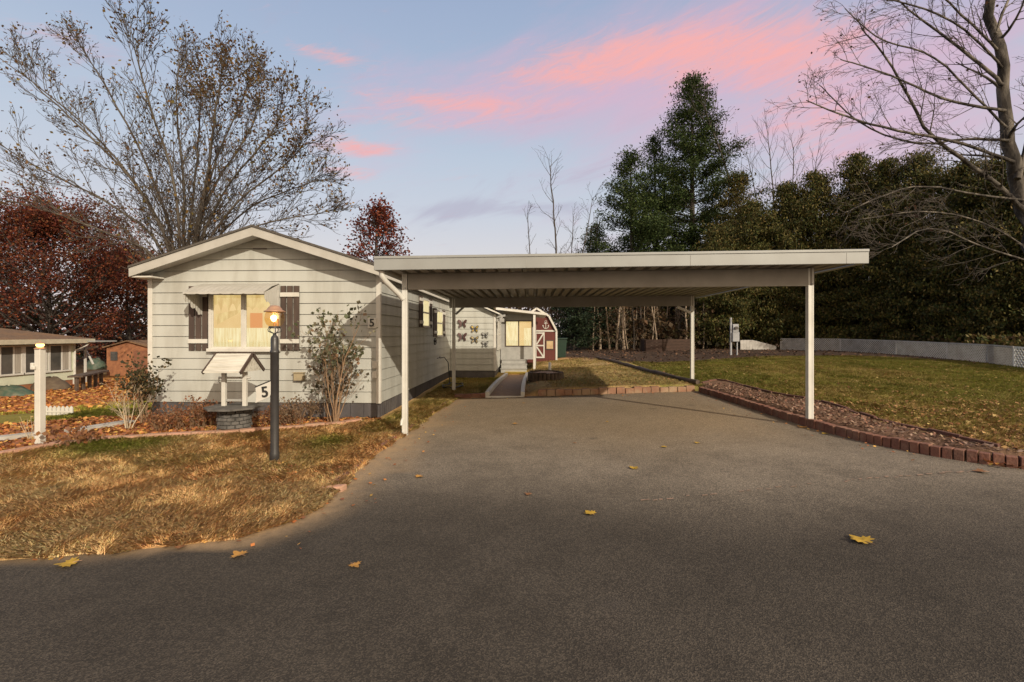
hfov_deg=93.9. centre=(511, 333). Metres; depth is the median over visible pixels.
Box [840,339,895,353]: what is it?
lattice fence
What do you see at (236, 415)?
wishing well
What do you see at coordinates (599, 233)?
pine tree
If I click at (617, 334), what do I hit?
woodland tree
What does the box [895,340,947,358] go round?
lattice fence
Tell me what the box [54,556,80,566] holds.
maple leaf
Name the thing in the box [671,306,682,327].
woodland tree
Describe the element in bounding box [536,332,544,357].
door
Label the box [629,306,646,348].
woodland tree
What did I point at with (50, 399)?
leaf litter
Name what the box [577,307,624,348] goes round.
hedge tree
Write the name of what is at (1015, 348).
lattice fence
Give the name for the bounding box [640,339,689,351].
timber bed
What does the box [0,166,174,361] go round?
oak tree
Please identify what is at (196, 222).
maple tree
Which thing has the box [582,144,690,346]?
pine tree
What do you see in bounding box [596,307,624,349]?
woodland tree
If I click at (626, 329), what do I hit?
woodland tree
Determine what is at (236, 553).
maple leaf
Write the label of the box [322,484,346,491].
loose block
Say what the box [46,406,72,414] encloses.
picket edging
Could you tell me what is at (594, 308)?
woodland tree
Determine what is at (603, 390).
block border
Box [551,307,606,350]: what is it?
hedge tree
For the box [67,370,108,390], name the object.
wooden platform
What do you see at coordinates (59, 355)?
window
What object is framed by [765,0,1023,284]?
maple tree
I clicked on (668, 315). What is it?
woodland tree
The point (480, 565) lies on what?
driveway
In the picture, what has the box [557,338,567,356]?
waste bin
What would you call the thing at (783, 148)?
bare tree
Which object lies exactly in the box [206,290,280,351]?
window
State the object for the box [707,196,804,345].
hedge tree
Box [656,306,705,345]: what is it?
woodland tree
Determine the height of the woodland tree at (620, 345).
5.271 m
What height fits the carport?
2.686 m
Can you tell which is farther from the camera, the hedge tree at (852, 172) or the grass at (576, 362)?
the hedge tree at (852, 172)
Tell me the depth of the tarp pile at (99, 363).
25.80 m
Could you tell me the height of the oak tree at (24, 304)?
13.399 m
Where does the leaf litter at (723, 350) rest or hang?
on the ground at (16, 418)
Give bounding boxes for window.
[0,345,24,376]
[24,345,47,374]
[48,344,71,372]
[110,352,117,360]
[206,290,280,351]
[422,299,429,327]
[437,310,442,336]
[496,320,501,349]
[505,321,531,346]
[546,340,553,349]
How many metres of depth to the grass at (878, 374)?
10.88 m
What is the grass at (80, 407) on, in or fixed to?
on the ground at (16, 418)
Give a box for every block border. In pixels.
[454,393,484,397]
[538,385,694,395]
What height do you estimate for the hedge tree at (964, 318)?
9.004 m
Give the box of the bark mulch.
[705,382,1023,454]
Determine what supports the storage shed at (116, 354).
on the ground at (16, 418)
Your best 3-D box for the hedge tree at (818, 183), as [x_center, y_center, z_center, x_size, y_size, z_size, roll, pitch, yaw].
[18.248,-4.353,28.078,6.225,10.812,6.019,0,0,2]
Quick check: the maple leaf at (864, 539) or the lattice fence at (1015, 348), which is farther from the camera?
the lattice fence at (1015, 348)
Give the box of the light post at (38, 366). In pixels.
[30,341,46,443]
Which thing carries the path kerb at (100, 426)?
on the ground at (16, 418)
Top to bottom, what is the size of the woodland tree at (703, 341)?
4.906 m
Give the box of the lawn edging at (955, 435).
[701,379,1000,446]
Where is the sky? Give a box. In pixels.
[0,0,1023,334]
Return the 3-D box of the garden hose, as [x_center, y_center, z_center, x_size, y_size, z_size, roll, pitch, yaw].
[-1.612,1.034,12.900,0.673,0.784,1.240,0,0,-18]
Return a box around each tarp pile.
[0,385,33,396]
[30,376,72,390]
[87,358,106,369]
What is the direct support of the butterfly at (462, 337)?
attached to the mobile home
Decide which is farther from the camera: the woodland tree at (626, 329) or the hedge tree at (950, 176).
the woodland tree at (626, 329)
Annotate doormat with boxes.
[505,372,525,373]
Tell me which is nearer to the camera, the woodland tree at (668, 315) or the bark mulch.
the bark mulch
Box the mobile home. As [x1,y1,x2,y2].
[127,224,546,417]
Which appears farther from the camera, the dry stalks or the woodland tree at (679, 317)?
the woodland tree at (679, 317)
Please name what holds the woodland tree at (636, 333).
on the ground at (16, 418)
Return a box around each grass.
[0,377,503,558]
[0,400,151,414]
[520,357,693,391]
[627,355,1023,449]
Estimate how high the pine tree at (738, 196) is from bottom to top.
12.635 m
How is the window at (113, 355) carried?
in the storage shed at (116, 354)
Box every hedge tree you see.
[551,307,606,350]
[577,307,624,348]
[673,221,778,348]
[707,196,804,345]
[742,178,845,347]
[772,167,877,345]
[798,148,915,344]
[824,151,940,349]
[848,147,969,347]
[880,153,1021,349]
[908,153,1023,353]
[945,171,1023,344]
[1005,251,1023,339]
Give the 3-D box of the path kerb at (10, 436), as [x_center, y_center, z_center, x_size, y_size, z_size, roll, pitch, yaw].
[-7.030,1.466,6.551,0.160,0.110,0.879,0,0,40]
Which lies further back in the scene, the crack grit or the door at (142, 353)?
the door at (142, 353)
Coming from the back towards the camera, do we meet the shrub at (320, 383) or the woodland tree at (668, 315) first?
the woodland tree at (668, 315)
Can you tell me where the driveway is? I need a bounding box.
[0,391,1023,681]
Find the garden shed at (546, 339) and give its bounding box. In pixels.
[527,307,556,362]
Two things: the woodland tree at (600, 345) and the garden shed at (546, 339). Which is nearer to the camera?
the garden shed at (546, 339)
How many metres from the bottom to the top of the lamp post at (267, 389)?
1.840 m
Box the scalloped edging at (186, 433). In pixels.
[0,418,361,454]
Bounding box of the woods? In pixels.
[0,272,672,360]
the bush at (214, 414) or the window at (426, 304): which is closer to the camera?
the bush at (214, 414)
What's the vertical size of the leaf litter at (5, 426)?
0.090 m
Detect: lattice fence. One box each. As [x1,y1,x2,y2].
[740,340,775,349]
[780,338,839,350]
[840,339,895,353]
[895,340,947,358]
[946,342,987,361]
[987,344,1013,365]
[1013,346,1023,367]
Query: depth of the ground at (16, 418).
11.26 m
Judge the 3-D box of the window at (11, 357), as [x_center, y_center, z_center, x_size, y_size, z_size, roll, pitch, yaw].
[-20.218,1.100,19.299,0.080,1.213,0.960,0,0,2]
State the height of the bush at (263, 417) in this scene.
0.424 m
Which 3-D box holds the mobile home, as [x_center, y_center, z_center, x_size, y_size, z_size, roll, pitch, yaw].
[-2.582,-0.159,14.320,7.445,3.418,12.984,0,0,2]
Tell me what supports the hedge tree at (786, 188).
on the ground at (16, 418)
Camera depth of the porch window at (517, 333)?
18.04 m
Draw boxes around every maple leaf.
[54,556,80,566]
[230,550,246,557]
[350,561,360,566]
[585,510,596,513]
[849,534,873,543]
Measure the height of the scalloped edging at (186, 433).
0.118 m
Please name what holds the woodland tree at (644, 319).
on the ground at (16, 418)
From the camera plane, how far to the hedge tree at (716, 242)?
28.81 m
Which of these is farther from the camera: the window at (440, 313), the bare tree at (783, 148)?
the bare tree at (783, 148)
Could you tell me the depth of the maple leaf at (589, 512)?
3.78 m
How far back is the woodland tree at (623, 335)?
28.60 m
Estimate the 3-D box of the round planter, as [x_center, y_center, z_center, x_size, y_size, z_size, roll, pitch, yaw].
[0.932,1.179,13.202,0.990,0.264,0.984,0,0,2]
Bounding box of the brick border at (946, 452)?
[699,387,1023,468]
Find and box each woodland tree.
[590,307,603,349]
[591,307,611,349]
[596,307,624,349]
[600,307,629,349]
[605,306,640,349]
[607,307,634,348]
[615,307,635,348]
[625,306,649,348]
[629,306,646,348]
[630,307,637,348]
[638,306,647,338]
[644,306,661,345]
[645,306,660,345]
[650,306,684,337]
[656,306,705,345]
[664,306,681,327]
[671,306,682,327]
[673,305,701,347]
[673,306,700,338]
[700,300,707,348]
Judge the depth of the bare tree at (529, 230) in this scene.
31.89 m
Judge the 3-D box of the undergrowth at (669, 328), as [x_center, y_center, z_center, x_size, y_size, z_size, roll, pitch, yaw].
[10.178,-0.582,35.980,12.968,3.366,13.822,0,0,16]
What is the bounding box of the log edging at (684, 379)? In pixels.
[596,356,699,384]
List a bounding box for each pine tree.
[572,221,612,312]
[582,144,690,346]
[624,134,696,318]
[625,67,782,314]
[697,165,767,248]
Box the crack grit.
[641,471,968,499]
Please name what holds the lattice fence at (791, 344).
on the ground at (16, 418)
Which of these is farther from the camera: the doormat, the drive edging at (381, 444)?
the doormat
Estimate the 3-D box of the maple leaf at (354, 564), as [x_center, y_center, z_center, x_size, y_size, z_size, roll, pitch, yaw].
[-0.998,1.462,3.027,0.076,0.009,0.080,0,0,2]
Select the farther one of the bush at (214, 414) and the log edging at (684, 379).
the log edging at (684, 379)
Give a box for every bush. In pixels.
[31,420,111,446]
[143,405,187,431]
[158,395,213,430]
[185,399,233,426]
[252,404,298,425]
[279,395,323,424]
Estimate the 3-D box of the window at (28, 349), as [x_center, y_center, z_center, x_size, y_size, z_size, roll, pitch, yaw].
[-20.181,1.100,20.245,0.080,1.213,1.001,0,0,2]
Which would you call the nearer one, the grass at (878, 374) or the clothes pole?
the grass at (878, 374)
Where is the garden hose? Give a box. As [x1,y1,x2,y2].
[437,356,463,387]
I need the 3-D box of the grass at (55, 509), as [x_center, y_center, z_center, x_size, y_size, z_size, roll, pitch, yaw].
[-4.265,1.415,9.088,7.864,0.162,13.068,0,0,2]
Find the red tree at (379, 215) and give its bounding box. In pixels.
[337,192,414,262]
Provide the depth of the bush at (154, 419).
7.20 m
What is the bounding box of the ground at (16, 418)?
[0,336,1023,560]
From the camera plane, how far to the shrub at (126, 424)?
7.45 m
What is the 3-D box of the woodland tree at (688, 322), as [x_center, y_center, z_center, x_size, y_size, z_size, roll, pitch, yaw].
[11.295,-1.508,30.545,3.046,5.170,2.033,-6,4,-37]
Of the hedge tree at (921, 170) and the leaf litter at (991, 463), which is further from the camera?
the hedge tree at (921, 170)
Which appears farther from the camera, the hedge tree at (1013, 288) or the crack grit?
the hedge tree at (1013, 288)
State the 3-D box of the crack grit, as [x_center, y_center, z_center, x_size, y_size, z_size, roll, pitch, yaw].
[2.766,1.361,4.317,3.411,0.092,0.082,0,0,-9]
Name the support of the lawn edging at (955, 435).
on the ground at (16, 418)
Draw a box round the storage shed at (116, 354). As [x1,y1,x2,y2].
[102,340,147,375]
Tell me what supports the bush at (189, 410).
on the ground at (16, 418)
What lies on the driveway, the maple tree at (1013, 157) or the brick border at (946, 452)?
the brick border at (946, 452)
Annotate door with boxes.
[134,351,146,375]
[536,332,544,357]
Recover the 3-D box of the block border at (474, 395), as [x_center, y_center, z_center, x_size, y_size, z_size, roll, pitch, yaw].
[-0.920,1.457,10.998,0.795,0.177,0.126,0,0,-2]
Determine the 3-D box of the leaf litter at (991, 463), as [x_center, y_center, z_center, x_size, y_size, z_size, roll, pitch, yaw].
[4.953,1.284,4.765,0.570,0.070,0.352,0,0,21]
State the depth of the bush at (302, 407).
7.72 m
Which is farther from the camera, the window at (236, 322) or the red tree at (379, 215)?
the red tree at (379, 215)
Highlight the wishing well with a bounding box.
[201,352,264,429]
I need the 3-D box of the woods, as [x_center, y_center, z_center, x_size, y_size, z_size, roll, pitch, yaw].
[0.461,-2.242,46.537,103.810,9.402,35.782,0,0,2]
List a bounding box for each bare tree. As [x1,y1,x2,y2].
[522,202,536,308]
[532,145,606,347]
[686,73,863,218]
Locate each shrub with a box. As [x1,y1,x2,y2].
[98,380,156,428]
[115,351,171,423]
[304,354,368,421]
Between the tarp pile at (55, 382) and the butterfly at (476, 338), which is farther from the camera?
the tarp pile at (55, 382)
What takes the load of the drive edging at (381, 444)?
on the ground at (16, 418)
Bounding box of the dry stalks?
[11,416,33,438]
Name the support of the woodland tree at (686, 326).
on the ground at (16, 418)
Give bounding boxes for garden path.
[485,372,527,397]
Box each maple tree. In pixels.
[0,0,364,279]
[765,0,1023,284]
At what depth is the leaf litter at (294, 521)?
5.55 m
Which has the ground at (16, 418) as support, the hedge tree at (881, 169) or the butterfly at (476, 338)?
the hedge tree at (881, 169)
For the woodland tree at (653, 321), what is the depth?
29.76 m
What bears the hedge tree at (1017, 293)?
on the ground at (16, 418)
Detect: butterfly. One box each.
[458,319,466,327]
[458,333,466,340]
[471,325,478,331]
[471,336,478,342]
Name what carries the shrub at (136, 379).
on the ground at (16, 418)
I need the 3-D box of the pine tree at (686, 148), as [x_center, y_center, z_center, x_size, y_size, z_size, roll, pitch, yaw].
[14.451,-9.870,37.783,11.726,21.817,12.143,0,0,2]
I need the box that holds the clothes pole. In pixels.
[76,346,97,381]
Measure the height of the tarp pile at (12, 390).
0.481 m
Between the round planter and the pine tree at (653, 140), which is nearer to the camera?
the round planter
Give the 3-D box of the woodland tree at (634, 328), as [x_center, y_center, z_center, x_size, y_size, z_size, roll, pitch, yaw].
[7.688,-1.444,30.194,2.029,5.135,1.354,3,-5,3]
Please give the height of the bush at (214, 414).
0.445 m
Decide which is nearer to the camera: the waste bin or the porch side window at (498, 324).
the porch side window at (498, 324)
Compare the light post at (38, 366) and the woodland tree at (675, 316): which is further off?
the woodland tree at (675, 316)
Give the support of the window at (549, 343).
in the garden shed at (546, 339)
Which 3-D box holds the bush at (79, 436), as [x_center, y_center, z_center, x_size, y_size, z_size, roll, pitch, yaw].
[-5.899,1.335,6.334,0.814,0.366,0.729,0,0,2]
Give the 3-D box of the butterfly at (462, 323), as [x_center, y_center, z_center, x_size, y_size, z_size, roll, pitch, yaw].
[-1.609,-0.317,15.509,0.304,0.268,0.044,0,0,2]
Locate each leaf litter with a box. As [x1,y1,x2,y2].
[0,375,147,414]
[0,414,380,450]
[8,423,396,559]
[237,391,913,548]
[557,346,1021,366]
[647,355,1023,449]
[978,458,1022,467]
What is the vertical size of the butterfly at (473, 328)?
0.231 m
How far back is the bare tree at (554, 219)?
33.87 m
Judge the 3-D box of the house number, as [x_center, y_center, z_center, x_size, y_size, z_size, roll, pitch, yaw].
[-2.426,-0.178,8.290,0.155,0.180,0.024,0,0,2]
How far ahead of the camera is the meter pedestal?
21.91 m
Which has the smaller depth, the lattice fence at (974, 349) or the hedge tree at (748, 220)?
the lattice fence at (974, 349)
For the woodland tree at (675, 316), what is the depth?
33.92 m
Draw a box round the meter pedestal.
[730,318,738,354]
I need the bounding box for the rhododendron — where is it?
[288,300,377,421]
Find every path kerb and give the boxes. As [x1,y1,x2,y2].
[0,432,33,440]
[64,420,134,432]
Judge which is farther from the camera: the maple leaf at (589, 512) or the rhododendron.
the rhododendron
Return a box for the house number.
[368,318,376,327]
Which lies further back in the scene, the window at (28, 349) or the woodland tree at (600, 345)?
the woodland tree at (600, 345)
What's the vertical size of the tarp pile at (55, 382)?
0.626 m
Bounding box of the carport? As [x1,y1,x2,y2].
[374,249,868,434]
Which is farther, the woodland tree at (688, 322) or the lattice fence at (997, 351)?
the woodland tree at (688, 322)
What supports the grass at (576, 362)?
on the ground at (16, 418)
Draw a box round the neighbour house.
[0,328,116,389]
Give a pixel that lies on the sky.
(446, 105)
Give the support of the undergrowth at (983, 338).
on the ground at (16, 418)
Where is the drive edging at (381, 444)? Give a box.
[334,401,447,481]
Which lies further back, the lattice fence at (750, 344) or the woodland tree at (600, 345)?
the woodland tree at (600, 345)
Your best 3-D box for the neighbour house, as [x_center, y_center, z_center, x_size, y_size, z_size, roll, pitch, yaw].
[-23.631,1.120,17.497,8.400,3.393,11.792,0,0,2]
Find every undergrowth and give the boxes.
[576,306,728,348]
[714,331,1023,360]
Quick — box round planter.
[528,370,563,381]
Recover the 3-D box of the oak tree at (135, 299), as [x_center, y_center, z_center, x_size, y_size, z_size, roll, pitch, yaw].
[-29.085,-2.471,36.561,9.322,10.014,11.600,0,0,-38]
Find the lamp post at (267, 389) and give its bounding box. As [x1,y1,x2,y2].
[255,305,285,461]
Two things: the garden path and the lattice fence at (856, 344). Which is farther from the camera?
the lattice fence at (856, 344)
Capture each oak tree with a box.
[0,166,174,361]
[0,223,71,330]
[53,232,166,340]
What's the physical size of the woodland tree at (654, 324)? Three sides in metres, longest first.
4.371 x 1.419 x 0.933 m

